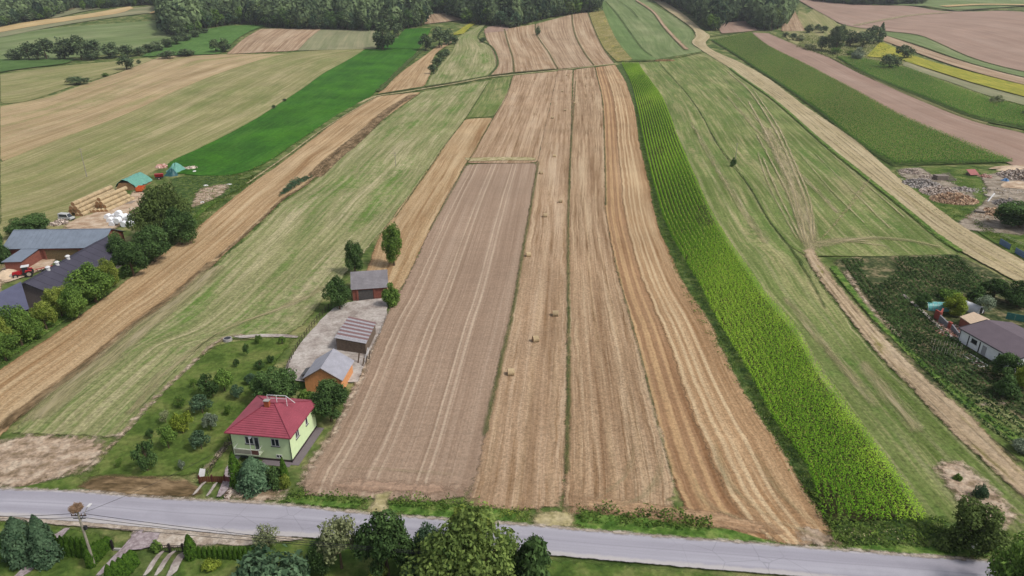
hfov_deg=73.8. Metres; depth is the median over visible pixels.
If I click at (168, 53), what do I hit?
bush
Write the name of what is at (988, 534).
tree
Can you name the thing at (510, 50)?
grass balk
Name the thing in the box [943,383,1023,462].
rough grass
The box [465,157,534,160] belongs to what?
straw band
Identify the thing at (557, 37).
slope field
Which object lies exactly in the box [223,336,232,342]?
well ring
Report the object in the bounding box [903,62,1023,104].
grass lane
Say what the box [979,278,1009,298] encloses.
tree
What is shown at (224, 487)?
paved path
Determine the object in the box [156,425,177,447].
fruit tree
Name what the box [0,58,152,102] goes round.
grass field
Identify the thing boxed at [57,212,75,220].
van
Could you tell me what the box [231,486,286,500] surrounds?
bare ground
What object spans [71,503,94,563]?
power pole
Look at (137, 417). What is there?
bare edge
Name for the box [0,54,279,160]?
tan field
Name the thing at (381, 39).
tree
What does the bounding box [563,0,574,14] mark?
forest tree
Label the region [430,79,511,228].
grass balk
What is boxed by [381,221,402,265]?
tree
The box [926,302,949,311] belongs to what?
plastic tunnel
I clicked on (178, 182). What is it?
rank grass
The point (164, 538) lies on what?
driveway gravel
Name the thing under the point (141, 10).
field
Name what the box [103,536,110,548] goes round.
thuja
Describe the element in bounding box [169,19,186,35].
forest tree
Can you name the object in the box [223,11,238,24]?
forest tree
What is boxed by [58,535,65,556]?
thuja
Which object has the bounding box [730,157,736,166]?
bush
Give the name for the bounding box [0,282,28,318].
barn annexe
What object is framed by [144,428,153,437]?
fruit tree
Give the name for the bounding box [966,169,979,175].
kennel
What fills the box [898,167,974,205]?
yard dirt
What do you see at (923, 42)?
grass strip
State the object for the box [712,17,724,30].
forest tree
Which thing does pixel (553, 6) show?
forest tree
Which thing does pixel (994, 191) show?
debris
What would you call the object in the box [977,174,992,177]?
scrap heap
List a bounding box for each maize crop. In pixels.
[622,61,926,520]
[715,32,1011,162]
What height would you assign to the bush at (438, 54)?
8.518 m
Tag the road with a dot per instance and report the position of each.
(225, 517)
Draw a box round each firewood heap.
[902,178,942,188]
[917,174,933,178]
[919,185,963,195]
[928,192,979,204]
[951,186,975,191]
[982,207,996,216]
[990,197,1019,205]
[995,168,1023,180]
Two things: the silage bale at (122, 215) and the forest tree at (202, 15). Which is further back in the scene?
the forest tree at (202, 15)
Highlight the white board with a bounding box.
[198,467,204,476]
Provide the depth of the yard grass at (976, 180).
251.09 m
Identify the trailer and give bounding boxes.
[135,185,145,191]
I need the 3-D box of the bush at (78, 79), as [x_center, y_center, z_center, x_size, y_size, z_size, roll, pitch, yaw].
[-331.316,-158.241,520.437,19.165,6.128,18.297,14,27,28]
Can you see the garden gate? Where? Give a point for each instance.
(168, 545)
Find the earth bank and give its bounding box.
[79,475,201,496]
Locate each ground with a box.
[0,0,1023,575]
[0,434,103,486]
[191,183,229,206]
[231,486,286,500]
[837,56,1023,128]
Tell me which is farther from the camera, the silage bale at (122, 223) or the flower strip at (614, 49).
the flower strip at (614, 49)
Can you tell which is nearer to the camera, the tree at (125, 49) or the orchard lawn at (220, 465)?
the orchard lawn at (220, 465)
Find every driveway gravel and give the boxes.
[122,532,159,549]
[133,530,232,546]
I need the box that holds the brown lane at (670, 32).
[636,0,688,48]
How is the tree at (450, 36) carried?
on the ground at (146, 556)
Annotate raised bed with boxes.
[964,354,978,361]
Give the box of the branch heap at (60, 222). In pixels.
[48,218,68,225]
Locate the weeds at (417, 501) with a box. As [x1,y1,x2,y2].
[387,491,470,511]
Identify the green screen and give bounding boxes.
[1005,312,1023,321]
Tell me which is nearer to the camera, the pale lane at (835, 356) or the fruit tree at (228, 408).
the fruit tree at (228, 408)
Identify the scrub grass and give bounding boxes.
[783,9,847,39]
[789,10,989,124]
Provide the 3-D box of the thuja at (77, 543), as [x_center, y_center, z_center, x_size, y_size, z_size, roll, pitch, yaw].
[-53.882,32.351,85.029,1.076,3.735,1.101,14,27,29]
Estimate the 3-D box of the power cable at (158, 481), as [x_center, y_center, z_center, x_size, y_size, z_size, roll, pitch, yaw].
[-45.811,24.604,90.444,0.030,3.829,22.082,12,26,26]
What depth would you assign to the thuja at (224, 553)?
84.73 m
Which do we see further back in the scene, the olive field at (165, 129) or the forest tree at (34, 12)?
the forest tree at (34, 12)
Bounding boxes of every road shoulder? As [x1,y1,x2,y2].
[0,487,987,560]
[0,516,301,544]
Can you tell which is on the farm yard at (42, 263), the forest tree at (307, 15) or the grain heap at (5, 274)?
the grain heap at (5, 274)
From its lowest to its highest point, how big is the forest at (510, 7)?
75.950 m
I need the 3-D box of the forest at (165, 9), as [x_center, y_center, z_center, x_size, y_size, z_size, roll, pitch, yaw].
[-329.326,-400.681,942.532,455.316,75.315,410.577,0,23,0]
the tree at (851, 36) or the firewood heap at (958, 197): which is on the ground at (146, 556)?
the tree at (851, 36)
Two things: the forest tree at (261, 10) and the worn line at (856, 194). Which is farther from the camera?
the forest tree at (261, 10)
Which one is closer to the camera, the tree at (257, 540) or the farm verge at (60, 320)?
the tree at (257, 540)
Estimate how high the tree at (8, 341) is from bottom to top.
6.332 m
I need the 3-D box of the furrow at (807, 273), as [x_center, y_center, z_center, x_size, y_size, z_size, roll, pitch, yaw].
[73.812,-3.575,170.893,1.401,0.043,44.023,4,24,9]
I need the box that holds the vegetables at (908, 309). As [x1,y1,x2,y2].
[841,255,1023,446]
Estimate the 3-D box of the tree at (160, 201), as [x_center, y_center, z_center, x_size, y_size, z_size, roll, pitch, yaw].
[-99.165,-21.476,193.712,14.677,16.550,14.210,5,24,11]
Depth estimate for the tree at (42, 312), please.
141.33 m
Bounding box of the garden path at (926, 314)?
[903,294,952,337]
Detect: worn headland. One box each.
[317,479,461,494]
[575,496,783,533]
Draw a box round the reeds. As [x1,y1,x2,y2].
[278,175,311,196]
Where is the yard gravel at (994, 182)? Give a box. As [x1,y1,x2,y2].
[959,168,1023,234]
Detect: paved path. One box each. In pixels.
[15,528,68,575]
[96,530,143,575]
[217,466,229,496]
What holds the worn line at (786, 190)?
on the worn track at (802, 206)
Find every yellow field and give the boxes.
[453,21,478,34]
[867,42,1023,95]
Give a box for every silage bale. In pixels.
[109,220,116,225]
[113,217,121,223]
[114,210,122,216]
[117,213,124,219]
[120,220,125,226]
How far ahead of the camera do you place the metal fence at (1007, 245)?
187.44 m
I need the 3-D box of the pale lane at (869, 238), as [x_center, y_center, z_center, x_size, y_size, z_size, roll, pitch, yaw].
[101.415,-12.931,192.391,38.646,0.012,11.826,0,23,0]
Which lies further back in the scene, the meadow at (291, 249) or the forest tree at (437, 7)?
the forest tree at (437, 7)
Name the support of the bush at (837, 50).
on the scrub grass at (801, 14)
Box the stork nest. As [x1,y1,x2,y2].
[68,502,83,515]
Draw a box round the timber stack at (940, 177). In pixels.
[933,174,948,179]
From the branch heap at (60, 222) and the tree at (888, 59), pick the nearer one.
the branch heap at (60, 222)
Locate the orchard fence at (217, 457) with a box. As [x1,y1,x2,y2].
[207,438,228,475]
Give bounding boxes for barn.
[2,228,125,270]
[22,236,123,307]
[301,348,353,391]
[350,269,387,300]
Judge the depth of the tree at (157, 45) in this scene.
691.11 m
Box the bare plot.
[933,460,1021,529]
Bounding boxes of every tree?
[0,16,8,24]
[0,211,50,235]
[0,240,11,263]
[0,303,34,345]
[0,315,15,335]
[0,332,16,360]
[2,48,20,59]
[8,8,19,22]
[14,41,34,58]
[16,9,26,20]
[23,8,34,20]
[26,7,37,20]
[26,50,44,59]
[28,318,42,338]
[29,301,58,328]
[30,38,53,58]
[41,285,65,315]
[42,7,51,18]
[51,36,74,58]
[57,283,87,318]
[62,261,115,302]
[64,34,92,59]
[78,0,85,8]
[82,48,99,59]
[84,39,105,57]
[85,0,95,7]
[97,0,108,7]
[98,257,119,285]
[100,41,121,57]
[103,0,111,6]
[105,231,129,265]
[109,241,148,275]
[115,54,133,69]
[115,458,121,466]
[117,44,135,56]
[125,201,164,238]
[129,439,157,470]
[130,47,145,55]
[132,223,170,261]
[137,182,194,240]
[141,44,154,52]
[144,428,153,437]
[151,40,163,50]
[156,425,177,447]
[159,410,167,421]
[160,38,174,46]
[162,207,198,244]
[168,35,182,43]
[168,410,193,432]
[169,14,180,28]
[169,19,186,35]
[173,395,185,406]
[177,460,185,468]
[178,32,191,40]
[183,21,193,31]
[185,10,195,29]
[188,394,212,413]
[188,430,210,448]
[189,30,200,36]
[189,378,196,385]
[195,9,206,25]
[195,373,218,396]
[198,28,207,32]
[201,413,217,429]
[204,15,213,27]
[209,39,221,51]
[211,9,223,26]
[213,368,233,390]
[215,12,226,25]
[216,3,231,24]
[218,38,230,51]
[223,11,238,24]
[223,405,232,414]
[229,384,243,397]
[230,8,237,23]
[233,359,239,366]
[235,6,243,22]
[242,344,248,353]
[243,10,253,24]
[244,373,254,383]
[249,2,264,24]
[249,365,299,397]
[251,523,279,548]
[253,359,264,368]
[254,335,261,343]
[256,4,270,26]
[257,4,264,24]
[260,14,271,26]
[266,355,273,362]
[267,10,277,26]
[269,13,282,27]
[278,7,286,28]
[278,336,285,343]
[282,10,290,28]
[286,17,295,28]
[288,10,303,26]
[294,18,306,28]
[300,7,311,28]
[306,536,337,575]
[308,13,320,28]
[309,377,348,421]
[311,7,324,28]
[316,514,358,568]
[319,17,331,28]
[321,274,351,308]
[327,11,337,28]
[334,12,346,28]
[340,13,352,29]
[344,238,363,271]
[347,13,355,29]
[350,507,417,575]
[352,11,359,29]
[357,11,367,30]
[363,20,370,30]
[371,20,397,49]
[377,7,394,28]
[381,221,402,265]
[387,14,398,29]
[391,23,404,35]
[397,11,403,27]
[397,495,520,575]
[401,12,408,28]
[403,8,412,28]
[411,4,420,25]
[411,12,417,27]
[411,521,438,559]
[417,8,426,25]
[417,33,432,50]
[428,1,436,11]
[431,26,448,47]
[435,0,443,12]
[444,28,454,44]
[446,504,495,550]
[453,35,458,42]
[460,9,470,22]
[466,10,479,22]
[471,12,478,23]
[479,8,487,24]
[489,7,496,25]
[492,11,507,26]
[504,17,515,27]
[507,533,551,575]
[510,12,521,26]
[524,12,530,22]
[535,9,544,20]
[548,2,555,17]
[553,0,562,16]
[556,0,565,16]
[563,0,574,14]
[572,0,582,13]
[578,0,587,12]
[592,1,602,10]
[707,14,720,30]
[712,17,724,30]
[732,11,740,21]
[748,18,755,27]
[754,16,764,28]
[764,11,778,30]
[775,8,783,27]
[777,10,787,28]
[804,24,813,32]
[817,26,828,32]
[817,36,828,49]
[826,24,848,49]
[844,29,857,45]
[851,47,865,58]
[854,31,875,46]
[866,25,886,42]
[877,22,884,42]
[879,53,904,67]
[895,44,916,56]
[941,293,968,315]
[952,490,1011,559]
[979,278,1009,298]
[985,530,1023,575]
[991,351,1023,376]
[993,200,1023,227]
[1001,279,1023,307]
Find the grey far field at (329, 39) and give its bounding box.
[297,29,376,50]
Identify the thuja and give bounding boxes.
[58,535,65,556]
[63,535,72,557]
[69,536,79,557]
[74,536,82,558]
[80,537,86,556]
[83,545,95,568]
[87,543,100,564]
[92,541,103,559]
[95,540,105,555]
[99,538,109,552]
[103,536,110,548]
[104,564,115,575]
[110,560,123,575]
[115,557,130,575]
[121,553,134,573]
[127,549,140,568]
[183,534,197,561]
[196,546,201,558]
[202,546,206,558]
[206,546,211,558]
[212,545,216,559]
[217,546,222,559]
[222,546,228,559]
[227,546,232,559]
[228,451,240,489]
[232,546,237,560]
[237,546,242,560]
[242,546,247,555]
[279,457,289,477]
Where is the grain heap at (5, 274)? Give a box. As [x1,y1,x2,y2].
[0,269,16,279]
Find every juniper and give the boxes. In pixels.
[0,516,44,570]
[24,514,64,571]
[233,456,271,499]
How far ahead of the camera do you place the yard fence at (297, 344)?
140.89 m
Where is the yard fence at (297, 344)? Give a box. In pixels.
[287,303,331,365]
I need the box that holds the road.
[0,488,994,575]
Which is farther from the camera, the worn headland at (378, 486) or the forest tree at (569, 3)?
the forest tree at (569, 3)
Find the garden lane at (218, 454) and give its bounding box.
[208,442,230,464]
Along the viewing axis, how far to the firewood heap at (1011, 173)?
259.93 m
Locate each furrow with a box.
[395,91,482,216]
[477,25,498,74]
[606,2,651,55]
[660,63,802,261]
[732,70,958,251]
[790,246,825,307]
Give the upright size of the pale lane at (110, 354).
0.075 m
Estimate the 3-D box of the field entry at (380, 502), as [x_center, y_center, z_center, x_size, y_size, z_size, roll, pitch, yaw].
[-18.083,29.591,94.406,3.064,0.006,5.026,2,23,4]
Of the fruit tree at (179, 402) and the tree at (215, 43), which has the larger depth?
the tree at (215, 43)
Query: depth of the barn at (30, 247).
180.28 m
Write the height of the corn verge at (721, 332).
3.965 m
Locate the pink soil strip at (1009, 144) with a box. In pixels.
[752,32,1023,164]
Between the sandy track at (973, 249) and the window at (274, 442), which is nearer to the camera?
the window at (274, 442)
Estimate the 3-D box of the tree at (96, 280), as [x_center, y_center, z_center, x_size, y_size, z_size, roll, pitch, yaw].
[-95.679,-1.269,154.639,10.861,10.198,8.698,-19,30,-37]
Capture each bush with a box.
[63,76,89,84]
[150,539,161,553]
[156,50,175,58]
[176,48,194,55]
[201,557,221,571]
[230,542,311,575]
[267,465,280,491]
[278,473,290,490]
[296,388,313,398]
[368,564,388,575]
[381,282,400,306]
[398,558,417,575]
[427,64,437,73]
[430,57,441,67]
[435,52,446,59]
[441,49,449,54]
[491,533,519,573]
[535,25,540,34]
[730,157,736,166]
[788,33,797,39]
[795,34,804,40]
[805,44,815,48]
[831,47,841,52]
[914,292,932,308]
[932,525,966,552]
[939,287,961,298]
[952,473,962,481]
[967,286,987,302]
[971,483,989,499]
[976,295,996,314]
[989,95,1006,103]
[994,373,1022,399]
[1010,437,1023,453]
[1013,367,1023,388]
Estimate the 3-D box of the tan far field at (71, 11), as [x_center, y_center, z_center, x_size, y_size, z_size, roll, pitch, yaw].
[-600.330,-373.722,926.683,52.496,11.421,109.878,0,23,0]
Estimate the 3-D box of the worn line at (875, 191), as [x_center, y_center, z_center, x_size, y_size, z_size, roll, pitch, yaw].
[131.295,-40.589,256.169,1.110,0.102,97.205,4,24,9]
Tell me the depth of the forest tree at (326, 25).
812.83 m
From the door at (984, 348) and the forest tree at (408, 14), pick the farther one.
the forest tree at (408, 14)
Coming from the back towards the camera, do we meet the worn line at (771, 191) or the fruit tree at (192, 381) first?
the worn line at (771, 191)
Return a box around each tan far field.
[0,6,132,31]
[40,8,100,17]
[227,29,320,53]
[942,4,1023,6]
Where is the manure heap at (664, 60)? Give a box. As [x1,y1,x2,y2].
[654,59,674,60]
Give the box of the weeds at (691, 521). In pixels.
[575,499,713,529]
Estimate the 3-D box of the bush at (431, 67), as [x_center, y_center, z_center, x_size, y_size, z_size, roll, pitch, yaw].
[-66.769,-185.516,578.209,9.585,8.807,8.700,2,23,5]
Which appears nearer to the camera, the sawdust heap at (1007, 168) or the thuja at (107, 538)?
the thuja at (107, 538)
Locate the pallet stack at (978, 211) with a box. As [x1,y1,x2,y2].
[974,209,985,213]
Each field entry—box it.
[369,491,390,511]
[801,527,835,545]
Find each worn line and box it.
[728,71,813,242]
[749,101,809,245]
[753,89,815,238]
[757,135,805,242]
[758,154,796,236]
[763,158,801,239]
[817,155,887,224]
[833,155,902,215]
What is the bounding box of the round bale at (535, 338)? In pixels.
[532,335,538,341]
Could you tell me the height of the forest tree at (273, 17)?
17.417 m
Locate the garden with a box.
[834,254,1023,461]
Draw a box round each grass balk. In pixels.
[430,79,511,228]
[484,162,538,433]
[504,29,514,71]
[535,24,557,67]
[565,81,575,472]
[572,14,593,64]
[587,12,614,62]
[595,68,606,202]
[769,32,1022,131]
[889,36,1022,76]
[891,31,1021,70]
[922,5,1023,9]
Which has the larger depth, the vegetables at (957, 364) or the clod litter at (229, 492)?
the vegetables at (957, 364)
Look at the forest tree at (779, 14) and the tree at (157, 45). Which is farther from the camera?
the forest tree at (779, 14)
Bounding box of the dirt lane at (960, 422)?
[804,248,1023,494]
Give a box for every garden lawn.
[0,522,113,575]
[171,541,731,575]
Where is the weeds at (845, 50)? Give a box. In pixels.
[797,35,891,73]
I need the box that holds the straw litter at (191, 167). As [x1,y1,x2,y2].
[184,166,197,168]
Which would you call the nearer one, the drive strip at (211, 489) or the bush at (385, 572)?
the bush at (385, 572)
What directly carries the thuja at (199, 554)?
on the garden lawn at (351, 566)
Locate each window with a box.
[244,436,254,444]
[270,438,279,447]
[295,429,299,439]
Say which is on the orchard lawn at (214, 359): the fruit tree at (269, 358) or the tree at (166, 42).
the fruit tree at (269, 358)
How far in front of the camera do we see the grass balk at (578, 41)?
751.31 m
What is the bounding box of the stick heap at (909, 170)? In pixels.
[898,168,923,174]
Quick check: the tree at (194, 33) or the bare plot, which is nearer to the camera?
the bare plot
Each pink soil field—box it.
[425,13,461,23]
[484,24,508,32]
[719,21,756,32]
[781,12,804,30]
[799,0,1023,70]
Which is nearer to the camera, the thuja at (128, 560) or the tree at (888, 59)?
the thuja at (128, 560)
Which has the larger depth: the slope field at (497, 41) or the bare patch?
the slope field at (497, 41)
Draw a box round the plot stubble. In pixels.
[467,70,572,510]
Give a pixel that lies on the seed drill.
(159, 176)
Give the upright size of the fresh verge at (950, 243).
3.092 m
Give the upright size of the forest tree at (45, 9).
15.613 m
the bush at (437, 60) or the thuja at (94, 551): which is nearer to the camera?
the thuja at (94, 551)
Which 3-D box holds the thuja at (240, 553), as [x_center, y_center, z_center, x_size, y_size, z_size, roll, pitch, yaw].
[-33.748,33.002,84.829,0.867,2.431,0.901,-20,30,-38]
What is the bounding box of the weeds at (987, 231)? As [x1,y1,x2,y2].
[974,219,1023,251]
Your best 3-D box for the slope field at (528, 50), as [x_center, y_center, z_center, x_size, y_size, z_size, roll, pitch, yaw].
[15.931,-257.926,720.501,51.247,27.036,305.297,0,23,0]
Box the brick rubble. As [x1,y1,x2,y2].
[935,329,958,337]
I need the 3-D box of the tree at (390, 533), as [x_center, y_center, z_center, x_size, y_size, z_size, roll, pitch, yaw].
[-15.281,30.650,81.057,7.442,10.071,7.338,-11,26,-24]
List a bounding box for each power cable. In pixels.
[81,441,235,513]
[83,525,415,553]
[85,517,418,552]
[89,514,425,551]
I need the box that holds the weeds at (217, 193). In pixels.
[176,173,255,242]
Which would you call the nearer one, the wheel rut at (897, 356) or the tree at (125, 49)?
the wheel rut at (897, 356)
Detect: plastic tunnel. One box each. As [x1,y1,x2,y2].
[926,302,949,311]
[966,301,983,313]
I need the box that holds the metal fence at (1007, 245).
[999,239,1023,257]
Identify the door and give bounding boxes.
[253,437,259,449]
[980,345,986,355]
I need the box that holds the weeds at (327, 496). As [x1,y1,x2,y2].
[287,487,371,503]
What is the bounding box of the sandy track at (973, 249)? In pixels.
[653,0,1023,284]
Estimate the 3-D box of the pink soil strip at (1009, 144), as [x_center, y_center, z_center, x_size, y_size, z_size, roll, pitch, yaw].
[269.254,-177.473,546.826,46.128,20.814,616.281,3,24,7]
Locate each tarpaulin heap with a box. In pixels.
[164,168,177,176]
[166,162,185,172]
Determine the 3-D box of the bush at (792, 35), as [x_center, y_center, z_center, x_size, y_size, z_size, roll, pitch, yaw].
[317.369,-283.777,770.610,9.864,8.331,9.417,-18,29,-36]
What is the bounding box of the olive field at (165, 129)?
[0,49,364,223]
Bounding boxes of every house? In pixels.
[224,395,323,466]
[958,319,1023,371]
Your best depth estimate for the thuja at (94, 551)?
83.96 m
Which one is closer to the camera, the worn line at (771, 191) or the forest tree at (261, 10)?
the worn line at (771, 191)
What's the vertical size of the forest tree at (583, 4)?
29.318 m
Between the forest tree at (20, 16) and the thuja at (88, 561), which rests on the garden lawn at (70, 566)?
the thuja at (88, 561)
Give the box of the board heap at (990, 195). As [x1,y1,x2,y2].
[984,194,1000,196]
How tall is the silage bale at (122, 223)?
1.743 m
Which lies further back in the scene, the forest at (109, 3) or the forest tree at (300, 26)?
the forest at (109, 3)
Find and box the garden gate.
[152,542,190,552]
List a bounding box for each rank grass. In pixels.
[170,175,248,215]
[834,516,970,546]
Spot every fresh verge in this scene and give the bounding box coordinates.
[12,476,116,494]
[279,495,369,508]
[387,501,527,522]
[573,511,784,543]
[730,68,965,250]
[830,266,1019,439]
[847,544,989,556]
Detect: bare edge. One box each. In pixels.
[85,334,242,469]
[234,334,297,337]
[297,324,383,483]
[844,271,899,336]
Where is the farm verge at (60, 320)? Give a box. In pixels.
[0,197,222,362]
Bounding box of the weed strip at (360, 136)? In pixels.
[309,94,416,176]
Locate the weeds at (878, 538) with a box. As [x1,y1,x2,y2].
[845,524,930,539]
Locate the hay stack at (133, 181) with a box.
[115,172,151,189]
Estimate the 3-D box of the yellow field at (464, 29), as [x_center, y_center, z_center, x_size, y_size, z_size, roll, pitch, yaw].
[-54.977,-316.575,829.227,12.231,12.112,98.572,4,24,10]
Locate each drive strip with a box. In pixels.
[143,551,163,574]
[154,551,175,575]
[166,552,184,575]
[192,481,205,494]
[206,482,217,495]
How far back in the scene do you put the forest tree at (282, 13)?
814.82 m
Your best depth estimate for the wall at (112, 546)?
86.51 m
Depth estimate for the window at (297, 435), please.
103.92 m
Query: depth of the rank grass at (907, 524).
89.58 m
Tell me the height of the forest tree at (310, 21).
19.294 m
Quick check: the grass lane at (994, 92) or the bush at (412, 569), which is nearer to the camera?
the bush at (412, 569)
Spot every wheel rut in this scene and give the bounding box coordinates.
[713,54,1019,275]
[715,53,1022,270]
[719,56,1017,271]
[736,62,1023,268]
[820,274,980,449]
[823,177,870,236]
[823,270,990,444]
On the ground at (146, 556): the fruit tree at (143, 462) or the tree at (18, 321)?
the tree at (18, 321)
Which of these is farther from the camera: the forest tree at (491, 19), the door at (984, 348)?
the forest tree at (491, 19)
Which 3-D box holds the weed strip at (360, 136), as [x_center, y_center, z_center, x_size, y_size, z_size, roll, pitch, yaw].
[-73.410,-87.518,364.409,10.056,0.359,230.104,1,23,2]
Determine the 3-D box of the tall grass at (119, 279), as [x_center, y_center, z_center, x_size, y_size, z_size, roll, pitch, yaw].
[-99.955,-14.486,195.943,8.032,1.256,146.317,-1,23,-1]
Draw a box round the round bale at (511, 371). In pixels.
[507,368,514,375]
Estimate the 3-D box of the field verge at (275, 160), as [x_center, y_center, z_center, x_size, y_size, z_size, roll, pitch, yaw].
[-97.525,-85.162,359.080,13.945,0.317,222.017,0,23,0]
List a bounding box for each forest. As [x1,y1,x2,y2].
[0,0,78,22]
[80,0,149,5]
[152,0,432,33]
[427,0,603,25]
[661,0,799,28]
[820,0,927,3]
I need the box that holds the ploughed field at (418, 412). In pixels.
[300,163,536,501]
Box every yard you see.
[0,259,54,282]
[63,191,145,228]
[286,298,387,381]
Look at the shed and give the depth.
135.08 m
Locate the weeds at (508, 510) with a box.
[472,502,532,519]
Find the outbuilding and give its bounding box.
[958,312,989,326]
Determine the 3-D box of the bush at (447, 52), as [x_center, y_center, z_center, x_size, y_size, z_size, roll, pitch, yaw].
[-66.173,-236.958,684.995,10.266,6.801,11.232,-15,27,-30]
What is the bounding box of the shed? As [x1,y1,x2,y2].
[334,316,375,353]
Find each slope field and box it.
[378,42,450,93]
[484,28,512,74]
[506,24,556,71]
[536,14,592,68]
[573,12,613,64]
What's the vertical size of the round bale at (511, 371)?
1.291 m
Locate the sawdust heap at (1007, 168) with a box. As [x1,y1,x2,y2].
[996,167,1022,170]
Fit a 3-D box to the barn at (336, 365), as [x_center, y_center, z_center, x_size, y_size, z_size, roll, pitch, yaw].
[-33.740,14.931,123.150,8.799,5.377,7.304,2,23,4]
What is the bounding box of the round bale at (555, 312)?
[553,310,558,315]
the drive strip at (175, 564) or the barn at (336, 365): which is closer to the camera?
the drive strip at (175, 564)
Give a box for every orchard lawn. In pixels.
[87,337,294,477]
[201,444,241,483]
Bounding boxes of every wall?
[110,540,131,550]
[934,308,958,335]
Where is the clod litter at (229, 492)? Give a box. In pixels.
[223,484,233,500]
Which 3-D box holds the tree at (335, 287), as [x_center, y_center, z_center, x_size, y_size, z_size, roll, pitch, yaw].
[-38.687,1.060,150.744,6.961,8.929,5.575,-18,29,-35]
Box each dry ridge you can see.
[0,260,217,429]
[216,143,352,257]
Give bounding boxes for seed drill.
[154,173,163,179]
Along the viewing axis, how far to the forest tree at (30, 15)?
856.58 m
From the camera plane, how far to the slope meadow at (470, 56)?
644.05 m
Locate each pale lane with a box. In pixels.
[27,266,222,418]
[130,287,324,409]
[691,122,764,240]
[731,101,837,211]
[785,298,857,383]
[813,237,938,246]
[855,12,952,24]
[863,363,917,428]
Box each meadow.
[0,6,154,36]
[0,20,209,58]
[13,81,487,436]
[426,24,495,86]
[601,0,655,59]
[605,0,700,61]
[640,62,1023,538]
[659,52,956,255]
[872,0,1023,10]
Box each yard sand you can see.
[989,165,1023,168]
[1000,181,1023,188]
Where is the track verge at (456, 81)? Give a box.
[379,68,554,93]
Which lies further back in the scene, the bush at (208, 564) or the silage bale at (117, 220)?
the silage bale at (117, 220)
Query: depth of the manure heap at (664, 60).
653.65 m
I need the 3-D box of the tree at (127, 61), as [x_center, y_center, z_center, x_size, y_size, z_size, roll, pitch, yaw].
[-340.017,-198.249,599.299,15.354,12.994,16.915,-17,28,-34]
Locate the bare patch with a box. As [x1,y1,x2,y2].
[533,511,575,525]
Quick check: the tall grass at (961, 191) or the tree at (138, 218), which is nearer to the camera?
the tree at (138, 218)
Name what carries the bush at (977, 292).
on the garden
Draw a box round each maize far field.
[0,58,73,71]
[143,25,266,55]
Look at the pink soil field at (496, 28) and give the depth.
825.13 m
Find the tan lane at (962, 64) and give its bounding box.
[883,36,1023,83]
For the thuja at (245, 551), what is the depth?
84.46 m
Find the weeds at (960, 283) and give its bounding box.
[918,264,1001,301]
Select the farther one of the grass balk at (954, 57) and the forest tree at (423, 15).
the forest tree at (423, 15)
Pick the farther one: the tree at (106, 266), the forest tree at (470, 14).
the forest tree at (470, 14)
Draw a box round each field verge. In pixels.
[237,97,373,178]
[247,97,374,182]
[375,49,423,90]
[622,52,701,60]
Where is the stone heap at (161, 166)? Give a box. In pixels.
[155,163,167,168]
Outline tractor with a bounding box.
[9,264,33,277]
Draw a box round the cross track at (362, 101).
[356,63,617,103]
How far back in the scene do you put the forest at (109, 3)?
972.25 m
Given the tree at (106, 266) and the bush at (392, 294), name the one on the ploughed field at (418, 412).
the bush at (392, 294)
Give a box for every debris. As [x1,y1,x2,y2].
[933,321,959,332]
[973,187,1022,194]
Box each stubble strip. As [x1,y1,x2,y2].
[0,92,419,434]
[367,118,491,289]
[468,71,556,162]
[563,67,673,514]
[596,66,769,542]
[604,65,830,544]
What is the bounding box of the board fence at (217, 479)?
[198,475,229,483]
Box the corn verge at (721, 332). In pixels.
[616,64,863,529]
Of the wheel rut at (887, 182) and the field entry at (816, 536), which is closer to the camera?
the field entry at (816, 536)
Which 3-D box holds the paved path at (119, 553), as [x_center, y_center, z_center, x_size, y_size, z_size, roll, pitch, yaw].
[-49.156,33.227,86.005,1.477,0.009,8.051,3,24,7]
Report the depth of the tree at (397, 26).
780.34 m
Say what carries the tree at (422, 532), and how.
on the garden lawn at (351, 566)
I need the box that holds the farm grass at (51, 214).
[0,203,92,284]
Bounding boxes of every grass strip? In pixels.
[467,76,510,117]
[886,32,1023,76]
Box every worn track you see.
[762,127,819,248]
[816,238,864,242]
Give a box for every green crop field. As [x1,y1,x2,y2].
[167,49,417,175]
[380,28,430,48]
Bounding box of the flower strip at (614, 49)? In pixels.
[589,11,631,60]
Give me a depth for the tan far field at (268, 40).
748.32 m
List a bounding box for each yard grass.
[895,166,983,222]
[953,214,1023,259]
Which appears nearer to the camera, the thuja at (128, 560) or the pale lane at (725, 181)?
the thuja at (128, 560)
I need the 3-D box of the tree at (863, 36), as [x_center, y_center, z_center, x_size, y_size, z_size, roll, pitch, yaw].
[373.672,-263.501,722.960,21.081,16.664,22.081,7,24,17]
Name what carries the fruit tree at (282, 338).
on the orchard lawn at (214, 359)
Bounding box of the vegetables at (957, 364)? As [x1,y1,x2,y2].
[935,352,990,375]
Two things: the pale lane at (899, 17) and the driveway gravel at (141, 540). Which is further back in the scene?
the pale lane at (899, 17)
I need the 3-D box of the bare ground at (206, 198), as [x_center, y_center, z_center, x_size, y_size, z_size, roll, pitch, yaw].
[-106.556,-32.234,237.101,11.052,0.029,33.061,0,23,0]
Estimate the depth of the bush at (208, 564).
83.02 m
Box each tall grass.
[0,177,245,363]
[244,57,416,174]
[900,169,980,216]

